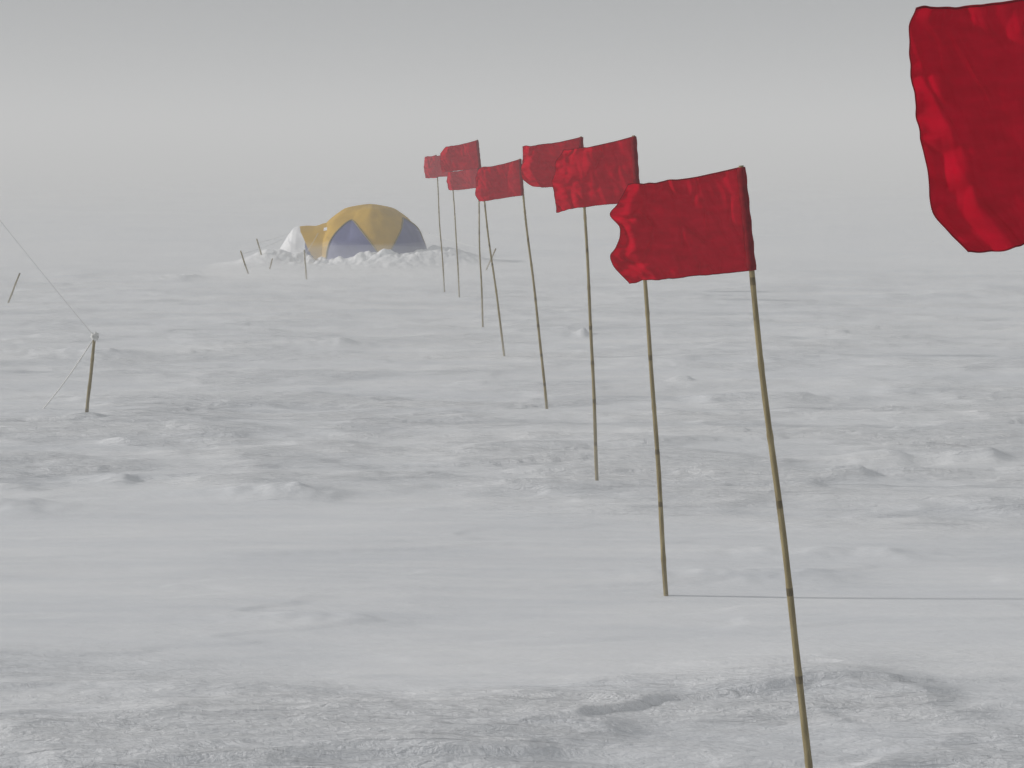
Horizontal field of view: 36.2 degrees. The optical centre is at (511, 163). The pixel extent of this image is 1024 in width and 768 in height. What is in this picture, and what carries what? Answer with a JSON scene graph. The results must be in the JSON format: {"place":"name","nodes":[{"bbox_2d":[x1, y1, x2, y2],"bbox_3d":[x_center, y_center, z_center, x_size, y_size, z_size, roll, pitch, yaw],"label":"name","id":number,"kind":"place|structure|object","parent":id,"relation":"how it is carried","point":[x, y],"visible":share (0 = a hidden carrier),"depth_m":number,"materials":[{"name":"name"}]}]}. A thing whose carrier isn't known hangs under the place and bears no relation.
{"place":"outdoors","nodes":[
{"label":"outdoors","id":0,"kind":"place"},
{"bbox_2d":[0,0,1009,166],"label":"sky","id":1,"kind":"structure","parent":0,"point":[84,83],"materials":[{"name":"grey"}]},
{"bbox_2d":[0,167,1023,767],"bbox_3d":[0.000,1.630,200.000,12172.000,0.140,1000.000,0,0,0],"label":"snow ground","id":2,"kind":"structure","parent":0,"point":[320,523],"depth_m":7.86,"materials":[{"name":"white snow"}]},
{"bbox_2d":[7,273,20,302],"bbox_3d":[-5.882,1.525,18.400,0.206,0.480,0.024,0,0,0],"label":"bamboo stake","id":3,"kind":"object","parent":2,"relation":"on","point":[11,294],"visible":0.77,"depth_m":18.39,"materials":[{"name":"brown wood"}]},
{"bbox_2d":[85,331,98,411],"bbox_3d":[-2.699,1.404,10.030,0.099,0.655,0.048,0,0,0],"label":"bamboo stake","id":4,"kind":"object","parent":2,"relation":"on","point":[94,337],"visible":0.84,"depth_m":10.02,"materials":[{"name":"brown wood"}]},
{"bbox_2d":[0,221,92,408],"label":"guy rope","id":5,"kind":"object","parent":4,"relation":"attached to","point":[77,316],"visible":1,"depth_m":10.06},
{"bbox_2d":[240,251,248,273],"bbox_3d":[-3.980,1.541,23.400,0.182,0.482,0.026,0,0,0],"label":"bamboo stake","id":6,"kind":"object","parent":2,"relation":"on","point":[244,262],"visible":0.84,"depth_m":23.39,"materials":[{"name":"brown wood"}]},
{"bbox_2d":[304,250,306,279],"bbox_3d":[-2.940,1.500,22.300,0.063,0.541,0.027,0,0,0],"label":"bamboo stake","id":7,"kind":"object","parent":2,"relation":"on","point":[305,265],"visible":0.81,"depth_m":22.29,"materials":[{"name":"brown wood"}]},
{"bbox_2d":[149,245,510,279],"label":"snow bank","id":8,"kind":"structure","parent":2,"relation":"on","point":[414,264],"depth_m":24.68,"materials":[{"name":"white snow"}]},
{"bbox_2d":[243,204,493,259],"bbox_3d":[-2.680,1.189,25.027,4.087,1.018,4.133,0,0,-35],"label":"dome tent","id":9,"kind":"object","parent":8,"relation":"on","point":[352,231],"visible":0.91,"depth_m":25.77,"materials":[{"name":"yellow fabric"}]},
{"bbox_2d":[424,155,444,291],"bbox_3d":[-1.020,0.819,20.055,0.403,1.865,0.102,0,0,44],"label":"trail flag","id":10,"kind":"object","parent":2,"relation":"on","point":[439,226],"visible":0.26,"depth_m":19.94,"materials":[{"name":"red fabric"}]},
{"bbox_2d":[425,155,459,296],"bbox_3d":[-0.851,0.816,19.119,0.451,1.885,0.051,0,0,9],"label":"trail flag","id":11,"kind":"object","parent":2,"relation":"on","point":[432,167],"visible":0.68,"depth_m":19.13,"materials":[{"name":"red fabric"}]},
{"bbox_2d":[446,168,483,326],"bbox_3d":[-0.479,0.909,15.941,0.393,1.754,0.054,0,0,9],"label":"trail flag","id":12,"kind":"object","parent":2,"relation":"on","point":[461,180],"visible":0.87,"depth_m":15.94,"materials":[{"name":"red fabric"}]},
{"bbox_2d":[440,140,504,355],"bbox_3d":[-0.332,0.777,13.315,0.579,1.962,0.069,0,0,8],"label":"trail flag","id":13,"kind":"object","parent":2,"relation":"on","point":[465,156],"visible":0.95,"depth_m":13.31,"materials":[{"name":"red fabric"}]},
{"bbox_2d":[486,248,495,269],"bbox_3d":[-0.350,1.539,24.199,0.221,0.460,0.028,0,0,0],"label":"bamboo stake","id":14,"kind":"object","parent":2,"relation":"on","point":[490,259],"visible":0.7,"depth_m":24.19,"materials":[{"name":"brown wood"}]},
{"bbox_2d":[475,159,547,408],"bbox_3d":[0.001,0.871,10.533,0.510,1.808,0.056,0,0,7],"label":"trail flag","id":15,"kind":"object","parent":2,"relation":"on","point":[504,180],"visible":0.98,"depth_m":10.54,"materials":[{"name":"red fabric"}]},
{"bbox_2d":[521,136,598,480],"bbox_3d":[0.250,0.817,8.064,0.410,1.915,0.073,0,0,0],"label":"trail flag","id":16,"kind":"object","parent":2,"relation":"on","point":[538,166],"visible":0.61,"depth_m":8.06,"materials":[{"name":"red fabric"}]},
{"bbox_2d":[552,135,667,595],"bbox_3d":[0.374,0.828,5.976,0.462,1.871,0.064,0,0,12],"label":"trail flag","id":17,"kind":"object","parent":2,"relation":"on","point":[602,174],"visible":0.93,"depth_m":5.97,"materials":[{"name":"red fabric"}]},
{"bbox_2d":[610,165,812,767],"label":"trail flag","id":18,"kind":"object","parent":2,"relation":"on","point":[685,227],"visible":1,"depth_m":3.91,"materials":[{"name":"red fabric"}]},
{"bbox_2d":[909,0,1023,252],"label":"trail flag","id":19,"kind":"object","parent":2,"relation":"on","point":[967,70],"visible":1,"depth_m":1.95,"materials":[{"name":"red fabric"}]}
]}

